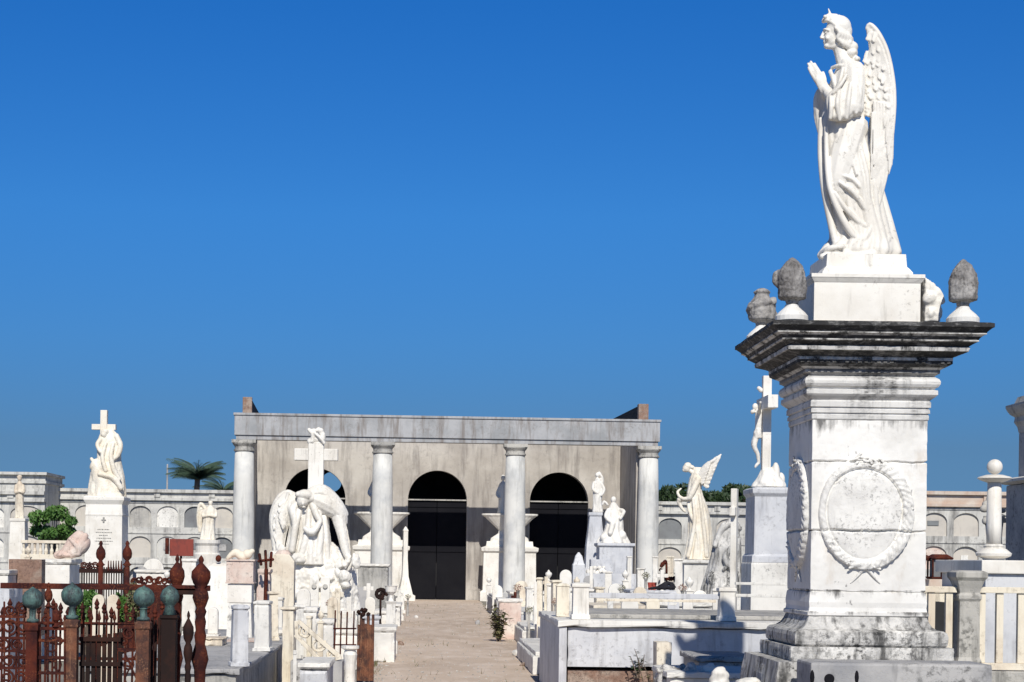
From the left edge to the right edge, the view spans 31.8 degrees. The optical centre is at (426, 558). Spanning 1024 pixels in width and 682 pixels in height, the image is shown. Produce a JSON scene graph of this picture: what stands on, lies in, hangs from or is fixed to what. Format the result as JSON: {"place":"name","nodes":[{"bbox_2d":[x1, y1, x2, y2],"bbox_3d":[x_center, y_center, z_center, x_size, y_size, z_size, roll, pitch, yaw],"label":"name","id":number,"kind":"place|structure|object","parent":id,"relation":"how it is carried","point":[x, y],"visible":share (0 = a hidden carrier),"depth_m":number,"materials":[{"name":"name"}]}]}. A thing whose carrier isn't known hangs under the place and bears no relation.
{"place":"outdoors","nodes":[
{"label":"outdoors","id":0,"kind":"place"},
{"bbox_2d":[22,599,485,681],"bbox_3d":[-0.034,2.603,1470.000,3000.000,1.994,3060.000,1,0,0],"label":"ground","id":1,"kind":"structure","parent":0,"point":[62,667],"depth_m":25.49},
{"bbox_2d":[0,569,17,582],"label":"box tomb","id":2,"kind":"object","parent":1,"relation":"on","point":[7,576],"visible":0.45,"depth_m":25.05,"materials":[{"name":"stone"}]},
{"bbox_2d":[0,588,22,681],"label":"box tomb","id":3,"kind":"object","parent":1,"relation":"on","point":[13,595],"visible":0.27,"depth_m":14.70,"materials":[{"name":"grey stone"}]},
{"bbox_2d":[8,475,28,568],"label":"statue","id":4,"kind":"object","parent":1,"relation":"on","point":[18,527],"visible":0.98,"depth_m":49.80,"materials":[{"name":"stone"}]},
{"bbox_2d":[9,559,44,635],"bbox_3d":[-5.719,0.552,25.625,0.472,1.087,0.250,1,0,0],"label":"tomb","id":5,"kind":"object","parent":1,"relation":"on","point":[31,570],"depth_m":25.50,"materials":[{"name":"pink stone"}]},
{"bbox_2d":[0,472,64,568],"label":"niche wall","id":6,"kind":"structure","parent":1,"relation":"on","point":[41,491],"depth_m":63.50,"materials":[{"name":"paint"}]},
{"bbox_2d":[20,540,72,558],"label":"balustrade","id":7,"kind":"object","parent":1,"relation":"on","point":[40,555],"visible":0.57,"depth_m":44.00,"materials":[{"name":"beige stone"}]},
{"bbox_2d":[27,504,77,553],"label":"bush","id":8,"kind":"object","parent":1,"relation":"on","point":[66,530],"visible":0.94,"depth_m":47.74,"materials":[{"name":"green plant"}]},
{"bbox_2d":[42,559,81,661],"bbox_3d":[-5.510,0.767,27.000,0.464,1.526,0.858,1,0,0],"label":"box tomb","id":9,"kind":"object","parent":1,"relation":"on","point":[62,571],"visible":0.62,"depth_m":26.60,"materials":[{"name":"stone"}]},
{"bbox_2d":[53,530,90,558],"bbox_3d":[-5.343,-0.213,26.981,0.556,0.435,0.269,1,0,0],"label":"broken sculpture","id":10,"kind":"object","parent":9,"relation":"on","point":[77,543],"visible":1,"depth_m":26.91,"materials":[{"name":"pink stone"}]},
{"bbox_2d":[76,590,97,681],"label":"plant","id":11,"kind":"object","parent":1,"relation":"on","point":[88,596],"visible":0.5,"depth_m":15.31,"materials":[{"name":"green plant"}]},
{"bbox_2d":[92,594,104,681],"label":"headstone","id":12,"kind":"object","parent":1,"relation":"on","point":[100,598],"visible":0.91,"depth_m":14.97,"materials":[{"name":"beige stone"}]},
{"bbox_2d":[0,582,209,681],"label":"iron fence","id":13,"kind":"object","parent":1,"relation":"on","point":[147,668],"visible":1,"depth_m":12.12,"materials":[{"name":"brown metal"}]},
{"bbox_2d":[80,410,130,626],"bbox_3d":[-7.135,-0.903,40.000,1.100,4.821,1.100,1,0,0],"label":"cross statue","id":14,"kind":"object","parent":1,"relation":"on","point":[107,501],"visible":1,"depth_m":39.65,"materials":[{"name":"stone"}]},
{"bbox_2d":[79,541,131,671],"bbox_3d":[-3.591,0.675,20.000,0.591,1.758,0.110,1,0,0],"label":"iron fence","id":15,"kind":"object","parent":1,"relation":"on","point":[100,557],"visible":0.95,"depth_m":19.99,"materials":[{"name":"brown metal"}]},
{"bbox_2d":[106,594,119,681],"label":"headstone","id":16,"kind":"object","parent":1,"relation":"on","point":[112,600],"visible":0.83,"depth_m":14.97,"materials":[{"name":"beige stone"}]},
{"bbox_2d":[116,591,136,664],"bbox_3d":[-2.589,0.911,15.284,0.276,1.327,0.233,1,0,0],"label":"plant","id":17,"kind":"object","parent":1,"relation":"on","point":[123,602],"visible":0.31,"depth_m":15.30,"materials":[{"name":"green plant"}]},
{"bbox_2d":[123,582,138,643],"bbox_3d":[-2.504,0.881,15.261,0.229,1.389,0.210,1,0,37],"label":"plant","id":18,"kind":"object","parent":1,"relation":"on","point":[129,600],"visible":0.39,"depth_m":15.24,"materials":[{"name":"green plant"}]},
{"bbox_2d":[59,488,232,591],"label":"niche wall","id":19,"kind":"structure","parent":1,"relation":"on","point":[156,517],"depth_m":66.00,"materials":[{"name":"paint"}]},
{"bbox_2d":[129,576,171,649],"bbox_3d":[-3.383,0.883,22.010,0.553,1.346,0.040,1,0,0],"label":"iron cresting","id":20,"kind":"object","parent":1,"relation":"on","point":[157,600],"visible":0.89,"depth_m":22.00,"materials":[{"name":"brown metal"}]},
{"bbox_2d":[134,569,171,584],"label":"box tomb","id":21,"kind":"object","parent":1,"relation":"on","point":[152,573],"visible":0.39,"depth_m":40.00,"materials":[{"name":"stone"}]},
{"bbox_2d":[143,559,163,568],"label":"headstone","id":22,"kind":"object","parent":1,"relation":"on","point":[153,564],"visible":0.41,"depth_m":49.95,"materials":[{"name":"stone"}]},
{"bbox_2d":[165,538,193,617],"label":"memorial sign","id":23,"kind":"object","parent":1,"relation":"on","point":[182,547],"visible":0.9,"depth_m":43.95,"materials":[{"name":"metal"}]},
{"bbox_2d":[181,558,198,626],"bbox_3d":[-5.309,0.765,40.400,0.353,1.534,0.848,1,0,0],"label":"box tomb","id":24,"kind":"object","parent":1,"relation":"on","point":[188,567],"visible":0.52,"depth_m":40.00,"materials":[{"name":"stone"}]},
{"bbox_2d":[169,554,210,681],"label":"iron fence","id":25,"kind":"object","parent":1,"relation":"on","point":[197,655],"visible":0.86,"depth_m":12.47,"materials":[{"name":"brown metal"}]},
{"bbox_2d":[166,458,226,489],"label":"palm tree","id":26,"kind":"object","parent":1,"relation":"on","point":[189,471],"visible":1,"depth_m":94.66,"materials":[{"name":"green plant"}]},
{"bbox_2d":[90,629,304,681],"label":"grave platform","id":27,"kind":"structure","parent":1,"relation":"on","point":[264,666],"depth_m":19.36,"materials":[{"name":"stone"}]},
{"bbox_2d":[206,607,220,636],"bbox_3d":[-2.681,0.828,22.500,0.167,0.434,0.252,1,0,0],"label":"headstone","id":28,"kind":"object","parent":27,"relation":"on","point":[213,619],"visible":0.8,"depth_m":22.45,"materials":[{"name":"stone"}]},
{"bbox_2d":[205,636,227,645],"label":"box tomb","id":29,"kind":"object","parent":27,"relation":"on","point":[215,640],"visible":0.9,"depth_m":21.50,"materials":[{"name":"beige stone"}]},
{"bbox_2d":[228,605,249,666],"bbox_3d":[-1.836,0.754,17.601,0.189,0.605,0.189,1,0,-14],"label":"stone post","id":30,"kind":"object","parent":27,"relation":"on","point":[239,635],"visible":1,"depth_m":17.52,"materials":[{"name":"grey stone"}]},
{"bbox_2d":[225,559,257,637],"bbox_3d":[-2.489,0.529,24.000,0.400,1.036,0.400,1,0,0],"label":"box monument","id":31,"kind":"object","parent":27,"relation":"on","point":[241,573],"visible":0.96,"depth_m":23.84,"materials":[{"name":"white stone"}]},
{"bbox_2d":[226,549,254,559],"bbox_3d":[-2.498,-0.052,24.000,0.387,0.165,0.134,1,0,0],"label":"broken urn","id":32,"kind":"object","parent":31,"relation":"on","point":[246,554],"visible":1,"depth_m":23.96,"materials":[{"name":"beige stone"}]},
{"bbox_2d":[252,600,273,650],"bbox_3d":[-1.873,0.767,20.501,0.209,0.579,0.209,0,0,7],"label":"stone post","id":33,"kind":"object","parent":27,"relation":"on","point":[262,625],"visible":1,"depth_m":20.42,"materials":[{"name":"white stone"}]},
{"bbox_2d":[267,591,279,640],"bbox_3d":[-1.965,0.736,22.999,0.161,0.640,0.160,0,0,-8],"label":"stone post","id":34,"kind":"object","parent":27,"relation":"on","point":[273,596],"visible":0.73,"depth_m":22.94,"materials":[{"name":"beige stone"}]},
{"bbox_2d":[194,500,220,567],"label":"statue","id":35,"kind":"object","parent":1,"relation":"on","point":[207,544],"visible":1,"depth_m":45.85,"materials":[{"name":"stone"}]},
{"bbox_2d":[181,555,236,635],"bbox_3d":[-3.413,0.748,30.000,1.240,1.616,1.240,1,0,0],"label":"white tomb","id":36,"kind":"object","parent":1,"relation":"on","point":[218,595],"visible":0.37,"depth_m":29.67,"materials":[{"name":"stone"}]},
{"bbox_2d":[193,476,233,489],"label":"palm tree","id":37,"kind":"object","parent":1,"relation":"on","point":[217,486],"visible":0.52,"depth_m":103.78,"materials":[{"name":"green plant"}]},
{"bbox_2d":[257,569,272,599],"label":"box tomb","id":38,"kind":"object","parent":1,"relation":"on","point":[261,584],"visible":0.37,"depth_m":27.40,"materials":[{"name":"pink stone"}]},
{"bbox_2d":[257,550,273,599],"bbox_3d":[-2.433,0.729,27.000,0.255,1.726,0.052,1,0,0],"label":"iron cross","id":39,"kind":"object","parent":1,"relation":"on","point":[265,560],"visible":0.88,"depth_m":26.98,"materials":[{"name":"brown metal"}]},
{"bbox_2d":[269,550,295,610],"bbox_3d":[-2.426,0.711,30.000,0.429,1.714,0.300,1,0,0],"label":"yellow stele","id":40,"kind":"object","parent":1,"relation":"on","point":[283,567],"visible":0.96,"depth_m":29.85,"materials":[{"name":"beige stone"}]},
{"bbox_2d":[280,606,298,681],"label":"stone post","id":41,"kind":"object","parent":1,"relation":"on","point":[288,632],"visible":0.81,"depth_m":21.93,"materials":[{"name":"beige stone"}]},
{"bbox_2d":[293,605,305,658],"bbox_3d":[-1.710,1.097,24.000,0.152,0.962,0.152,1,0,-12],"label":"stone post","id":42,"kind":"object","parent":1,"relation":"on","point":[300,616],"visible":0.41,"depth_m":23.95,"materials":[{"name":"white stone"}]},
{"bbox_2d":[297,588,310,605],"bbox_3d":[-1.996,1.029,29.000,0.287,1.091,0.252,1,0,0],"label":"headstone","id":43,"kind":"object","parent":1,"relation":"on","point":[303,596],"visible":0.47,"depth_m":28.95,"materials":[{"name":"stone"}]},
{"bbox_2d":[302,606,319,658],"bbox_3d":[-1.773,1.155,27.300,0.254,0.848,0.635,1,0,0],"label":"box tomb","id":44,"kind":"object","parent":1,"relation":"on","point":[311,611],"visible":0.34,"depth_m":27.00,"materials":[{"name":"stone"}]},
{"bbox_2d":[269,427,361,624],"bbox_3d":[-2.198,-0.337,35.983,1.943,4.611,1.277,1,0,0],"label":"mourning group","id":45,"kind":"object","parent":1,"relation":"on","point":[326,567],"visible":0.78,"depth_m":35.60,"materials":[{"name":"stone"}]},
{"bbox_2d":[298,657,334,681],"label":"box tomb","id":46,"kind":"object","parent":1,"relation":"on","point":[316,669],"visible":1,"depth_m":19.50,"materials":[{"name":"grey stone"}]},
{"bbox_2d":[290,619,343,681],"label":"scroll bracket","id":47,"kind":"object","parent":1,"relation":"on","point":[338,670],"visible":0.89,"depth_m":21.46,"materials":[{"name":"beige stone"}]},
{"bbox_2d":[317,611,323,656],"bbox_3d":[-1.423,1.139,24.000,0.096,0.885,0.096,1,0,0],"label":"stone urn","id":48,"kind":"object","parent":1,"relation":"on","point":[320,622],"visible":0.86,"depth_m":23.96,"materials":[{"name":"beige stone"}]},
{"bbox_2d":[315,618,336,656],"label":"box tomb","id":49,"kind":"object","parent":1,"relation":"on","point":[328,633],"visible":0.41,"depth_m":25.00,"materials":[{"name":"white stone"}]},
{"bbox_2d":[327,597,337,627],"bbox_3d":[-1.551,1.106,29.500,0.219,0.948,0.252,1,0,0],"label":"headstone","id":50,"kind":"object","parent":1,"relation":"on","point":[332,604],"visible":0.48,"depth_m":29.45,"materials":[{"name":"beige stone"}]},
{"bbox_2d":[333,610,355,653],"bbox_3d":[-1.098,1.142,24.000,0.316,0.903,0.017,1,0,0],"label":"iron trellis","id":51,"kind":"object","parent":1,"relation":"on","point":[341,628],"visible":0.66,"depth_m":23.99,"materials":[{"name":"metal"}]},
{"bbox_2d":[335,628,356,669],"bbox_3d":[-1.167,1.296,25.800,0.402,0.581,0.650,1,0,0],"label":"box tomb","id":52,"kind":"object","parent":1,"relation":"on","point":[343,638],"visible":0.21,"depth_m":25.50,"materials":[{"name":"stone"}]},
{"bbox_2d":[341,645,358,681],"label":"stone post","id":53,"kind":"object","parent":1,"relation":"on","point":[350,656],"visible":1,"depth_m":19.94,"materials":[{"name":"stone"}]},
{"bbox_2d":[356,608,374,680],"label":"rusty post","id":54,"kind":"object","parent":1,"relation":"on","point":[365,653],"visible":1,"depth_m":23.00,"materials":[{"name":"orange metal"}]},
{"bbox_2d":[358,563,390,614],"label":"box tomb","id":55,"kind":"object","parent":1,"relation":"on","point":[376,576],"visible":0.6,"depth_m":44.00,"materials":[{"name":"stone"}]},
{"bbox_2d":[352,482,409,594],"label":"urn monument","id":56,"kind":"object","parent":1,"relation":"on","point":[362,548],"visible":0.29,"depth_m":68.42,"materials":[{"name":"stone"}]},
{"bbox_2d":[375,587,387,623],"bbox_3d":[-0.838,1.069,33.000,0.255,1.073,0.061,1,0,0],"label":"iron grave wreath","id":57,"kind":"object","parent":1,"relation":"on","point":[382,594],"visible":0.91,"depth_m":32.98,"materials":[{"name":"black metal"}]},
{"bbox_2d":[395,526,414,600],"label":"slim marker","id":58,"kind":"object","parent":1,"relation":"on","point":[405,586],"visible":0.8,"depth_m":67.39,"materials":[{"name":"stone"}]},
{"bbox_2d":[232,397,661,600],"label":"portico","id":59,"kind":"structure","parent":1,"relation":"on","point":[438,478],"depth_m":69.74,"materials":[{"name":"stone"}]},
{"bbox_2d":[408,501,436,598],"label":"door","id":60,"kind":"structure","parent":59,"relation":"in","point":[422,518],"depth_m":70.22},
{"bbox_2d":[436,502,465,598],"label":"door","id":61,"kind":"structure","parent":59,"relation":"in","point":[451,516],"depth_m":70.27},
{"bbox_2d":[529,503,557,590],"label":"door","id":62,"kind":"structure","parent":59,"relation":"in","point":[543,529],"depth_m":70.46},
{"bbox_2d":[557,503,586,579],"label":"door","id":63,"kind":"structure","parent":59,"relation":"in","point":[572,518],"depth_m":70.51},
{"bbox_2d":[479,475,538,600],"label":"urn monument","id":64,"kind":"object","parent":1,"relation":"on","point":[492,550],"visible":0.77,"depth_m":68.42,"materials":[{"name":"stone"}]},
{"bbox_2d":[514,620,534,641],"bbox_3d":[2.147,1.448,35.100,0.770,0.365,3.804,1,0,0],"label":"grave step","id":65,"kind":"object","parent":1,"relation":"on","point":[520,630],"visible":0.25,"depth_m":34.09,"materials":[{"name":"white stone"}]},
{"bbox_2d":[524,587,533,619],"bbox_3d":[2.110,1.104,37.000,0.174,1.048,0.174,1,0,-9],"label":"stone post","id":66,"kind":"object","parent":1,"relation":"on","point":[529,597],"visible":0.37,"depth_m":36.94,"materials":[{"name":"white stone"}]},
{"bbox_2d":[536,577,543,637],"bbox_3d":[2.023,0.980,32.002,0.128,1.292,0.128,0,0,13],"label":"stone post","id":67,"kind":"object","parent":1,"relation":"on","point":[539,593],"visible":0.67,"depth_m":31.96,"materials":[{"name":"beige stone"}]},
{"bbox_2d":[572,552,584,582],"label":"grave marker","id":68,"kind":"object","parent":1,"relation":"on","point":[578,567],"visible":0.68,"depth_m":47.34,"materials":[{"name":"grey stone"}]},
{"bbox_2d":[584,471,605,572],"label":"statue on obelisk","id":69,"kind":"object","parent":1,"relation":"on","point":[594,529],"visible":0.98,"depth_m":51.81,"materials":[{"name":"grey stone"}]},
{"bbox_2d":[585,559,635,602],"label":"stepped tomb","id":70,"kind":"object","parent":1,"relation":"on","point":[601,566],"visible":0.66,"depth_m":47.40,"materials":[{"name":"grey stone"}]},
{"bbox_2d":[594,496,634,573],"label":"seated statue","id":71,"kind":"object","parent":1,"relation":"on","point":[614,544],"visible":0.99,"depth_m":49.72,"materials":[{"name":"grey stone"}]},
{"bbox_2d":[589,602,645,608],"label":"box tomb","id":72,"kind":"object","parent":1,"relation":"on","point":[603,605],"visible":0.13,"depth_m":26.11,"materials":[{"name":"beige stone"}]},
{"bbox_2d":[653,641,671,681],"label":"box tomb","id":73,"kind":"object","parent":1,"relation":"on","point":[662,652],"visible":0.71,"depth_m":18.60,"materials":[{"name":"beige stone"}]},
{"bbox_2d":[654,663,685,681],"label":"broken capital","id":74,"kind":"object","parent":1,"relation":"on","point":[659,677],"visible":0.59,"depth_m":17.51,"materials":[{"name":"stone"}]},
{"bbox_2d":[659,484,685,501],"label":"tree","id":75,"kind":"object","parent":1,"relation":"on","point":[667,492],"visible":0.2,"depth_m":92.19,"materials":[{"name":"green plant"}]},
{"bbox_2d":[640,602,711,609],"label":"box tomb","id":76,"kind":"object","parent":1,"relation":"on","point":[696,605],"visible":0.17,"depth_m":26.96,"materials":[{"name":"white stone"}]},
{"bbox_2d":[674,559,683,599],"bbox_3d":[5.068,0.833,36.002,0.191,1.668,0.191,0,0,10],"label":"stone post","id":77,"kind":"object","parent":1,"relation":"on","point":[678,572],"visible":0.42,"depth_m":35.93,"materials":[{"name":"stone"}]},
{"bbox_2d":[651,665,740,681],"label":"grave platform","id":78,"kind":"structure","parent":1,"relation":"on","point":[699,675],"depth_m":17.24,"materials":[{"name":"white stone"}]},
{"bbox_2d":[676,454,721,593],"bbox_3d":[5.618,-0.253,37.000,0.961,3.852,0.740,1,0,0],"label":"angel statue","id":79,"kind":"object","parent":1,"relation":"on","point":[699,543],"visible":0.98,"depth_m":36.81,"materials":[{"name":"white stone"}]},
{"bbox_2d":[709,667,728,681],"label":"stone fragment","id":80,"kind":"object","parent":1,"relation":"on","point":[719,674],"visible":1,"depth_m":16.55,"materials":[{"name":"white stone"}]},
{"bbox_2d":[701,519,741,609],"bbox_3d":[5.593,0.458,34.000,1.000,2.429,1.000,1,0,0],"label":"carved group","id":81,"kind":"object","parent":1,"relation":"on","point":[717,573],"visible":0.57,"depth_m":33.81,"materials":[{"name":"stone"}]},
{"bbox_2d":[702,482,742,501],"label":"tree","id":82,"kind":"object","parent":1,"relation":"on","point":[725,496],"visible":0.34,"depth_m":89.27,"materials":[{"name":"green plant"}]},
{"bbox_2d":[729,488,738,609],"bbox_3d":[5.139,0.248,30.000,0.500,2.838,0.400,1,0,0],"label":"stone cross","id":83,"kind":"object","parent":1,"relation":"on","point":[734,511],"visible":0.37,"depth_m":29.93,"materials":[{"name":"stone"}]},
{"bbox_2d":[741,376,787,610],"bbox_3d":[5.052,-0.517,26.548,0.680,4.366,1.063,1,0,0],"label":"crucifix monument","id":84,"kind":"object","parent":1,"relation":"on","point":[766,551],"visible":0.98,"depth_m":26.25,"materials":[{"name":"white stone"}]},
{"bbox_2d":[735,253,994,681],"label":"monument","id":85,"kind":"object","parent":1,"relation":"on","point":[863,355],"visible":1,"depth_m":13.99,"materials":[{"name":"stone"}]},
{"bbox_2d":[746,288,776,337],"bbox_3d":[2.818,-2.045,15.070,0.265,0.454,0.267,1,0,0],"label":"stone finial","id":86,"kind":"object","parent":85,"relation":"on","point":[761,310],"visible":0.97,"depth_m":14.99,"materials":[{"name":"stone"}]},
{"bbox_2d":[772,257,807,319],"bbox_3d":[2.815,-2.071,13.818,0.247,0.507,0.252,1,0,45],"label":"stone finial","id":87,"kind":"object","parent":85,"relation":"on","point":[789,282],"visible":1,"depth_m":13.74,"materials":[{"name":"stone"}]},
{"bbox_2d":[807,8,901,258],"bbox_3d":[3.449,-3.402,14.444,0.784,2.064,0.563,1,0,0],"label":"angel statue","id":88,"kind":"object","parent":85,"relation":"on","point":[855,156],"visible":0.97,"depth_m":14.25,"materials":[{"name":"stone"}]},
{"bbox_2d":[946,259,979,321],"bbox_3d":[4.137,-2.055,13.820,0.250,0.509,0.250,1,0,0],"label":"stone finial","id":89,"kind":"object","parent":85,"relation":"on","point":[963,283],"visible":1,"depth_m":13.74,"materials":[{"name":"stone"}]},
{"bbox_2d":[797,659,991,681],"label":"tomb headboard","id":90,"kind":"object","parent":1,"relation":"on","point":[829,670],"visible":1,"depth_m":13.00,"materials":[{"name":"grey stone"}]},
{"bbox_2d":[925,554,953,585],"bbox_3d":[6.850,0.815,24.000,0.491,1.748,0.480,1,0,0],"label":"rusty lantern","id":91,"kind":"object","parent":1,"relation":"on","point":[934,579],"visible":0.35,"depth_m":23.88,"materials":[{"name":"metal"}]},
{"bbox_2d":[925,570,1023,681],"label":"stone fence","id":92,"kind":"object","parent":1,"relation":"on","point":[967,591],"visible":0.81,"depth_m":17.95,"materials":[{"name":"stone"}]},
{"bbox_2d":[935,560,1023,670],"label":"box tomb","id":93,"kind":"object","parent":1,"relation":"on","point":[1005,573],"visible":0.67,"depth_m":21.02,"materials":[{"name":"grey stone"}]},
{"bbox_2d":[975,459,1011,559],"bbox_3d":[6.745,-0.582,21.300,0.420,1.200,0.420,1,0,0],"label":"ball columnette","id":94,"kind":"object","parent":93,"relation":"on","point":[993,548],"visible":0.99,"depth_m":21.22,"materials":[{"name":"stone"}]},
{"bbox_2d":[1002,396,1023,560],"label":"monument","id":95,"kind":"object","parent":1,"relation":"on","point":[1015,517],"visible":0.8,"depth_m":26.15,"materials":[{"name":"grey stone"}]},
{"bbox_2d":[355,599,538,681],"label":"path","id":96,"kind":"structure","parent":0,"point":[465,616],"depth_m":31.70,"materials":[{"name":"beige gravel"}]},
{"bbox_2d":[374,624,397,661],"bbox_3d":[-0.661,1.320,28.100,0.388,0.548,1.248,1,0,0],"label":"box tomb","id":97,"kind":"object","parent":96,"relation":"on","point":[385,641],"visible":0.85,"depth_m":27.50,"materials":[{"name":"white stone"}]},
{"bbox_2d":[385,586,397,653],"bbox_3d":[-0.602,1.023,30.000,0.240,1.138,0.240,1,0,0],"label":"pedestal cup","id":98,"kind":"object","parent":96,"relation":"on","point":[390,605],"visible":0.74,"depth_m":29.92,"materials":[{"name":"white stone"}]},
{"bbox_2d":[485,603,512,641],"bbox_3d":[1.431,1.227,35.038,0.550,0.797,0.553,1,0,15],"label":"plant","id":99,"kind":"object","parent":96,"relation":"on","point":[497,627],"visible":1,"depth_m":34.95,"materials":[{"name":"green plant"}]},
{"bbox_2d":[497,598,522,638],"bbox_3d":[1.678,1.214,36.250,0.510,0.820,0.564,1,0,0],"label":"box tomb","id":100,"kind":"object","parent":96,"relation":"on","point":[511,607],"visible":0.81,"depth_m":36.00,"materials":[{"name":"pink stone"}]},
{"bbox_2d":[517,638,539,674],"bbox_3d":[1.729,1.463,27.250,0.504,0.325,4.504,1,0,0],"label":"grave step","id":101,"kind":"object","parent":96,"relation":"on","point":[528,651],"visible":0.54,"depth_m":26.55,"materials":[{"name":"white stone"}]},
{"bbox_2d":[538,608,785,681],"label":"tomb","id":102,"kind":"object","parent":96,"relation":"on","point":[601,644],"visible":0.58,"depth_m":20.24,"materials":[{"name":"grey stone"}]},
{"bbox_2d":[555,582,786,620],"bbox_3d":[2.825,0.480,21.177,2.590,0.445,1.766,1,0,0],"label":"grave railing","id":103,"kind":"object","parent":102,"relation":"on","point":[724,596],"visible":0.92,"depth_m":20.37,"materials":[{"name":"stone"}]},
{"bbox_2d":[0,0,1023,491],"label":"sky","id":104,"kind":"structure","parent":0,"point":[474,208],"materials":[{"name":"blue"}]},
{"bbox_2d":[658,501,750,584],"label":"niche wall","id":105,"kind":"structure","parent":0,"point":[673,525],"depth_m":67.00,"materials":[{"name":"paint"}]},
{"bbox_2d":[680,651,743,665],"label":"grave platform","id":106,"kind":"structure","parent":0,"point":[725,658],"depth_m":18.66,"materials":[{"name":"grey stone"}]},
{"bbox_2d":[926,601,943,631],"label":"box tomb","id":107,"kind":"object","parent":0,"point":[939,616],"visible":0.2,"depth_m":20.20,"materials":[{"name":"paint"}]},
{"bbox_2d":[922,491,1005,578],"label":"niche wall","id":108,"kind":"structure","parent":0,"point":[955,528],"depth_m":60.00,"materials":[{"name":"paint"}]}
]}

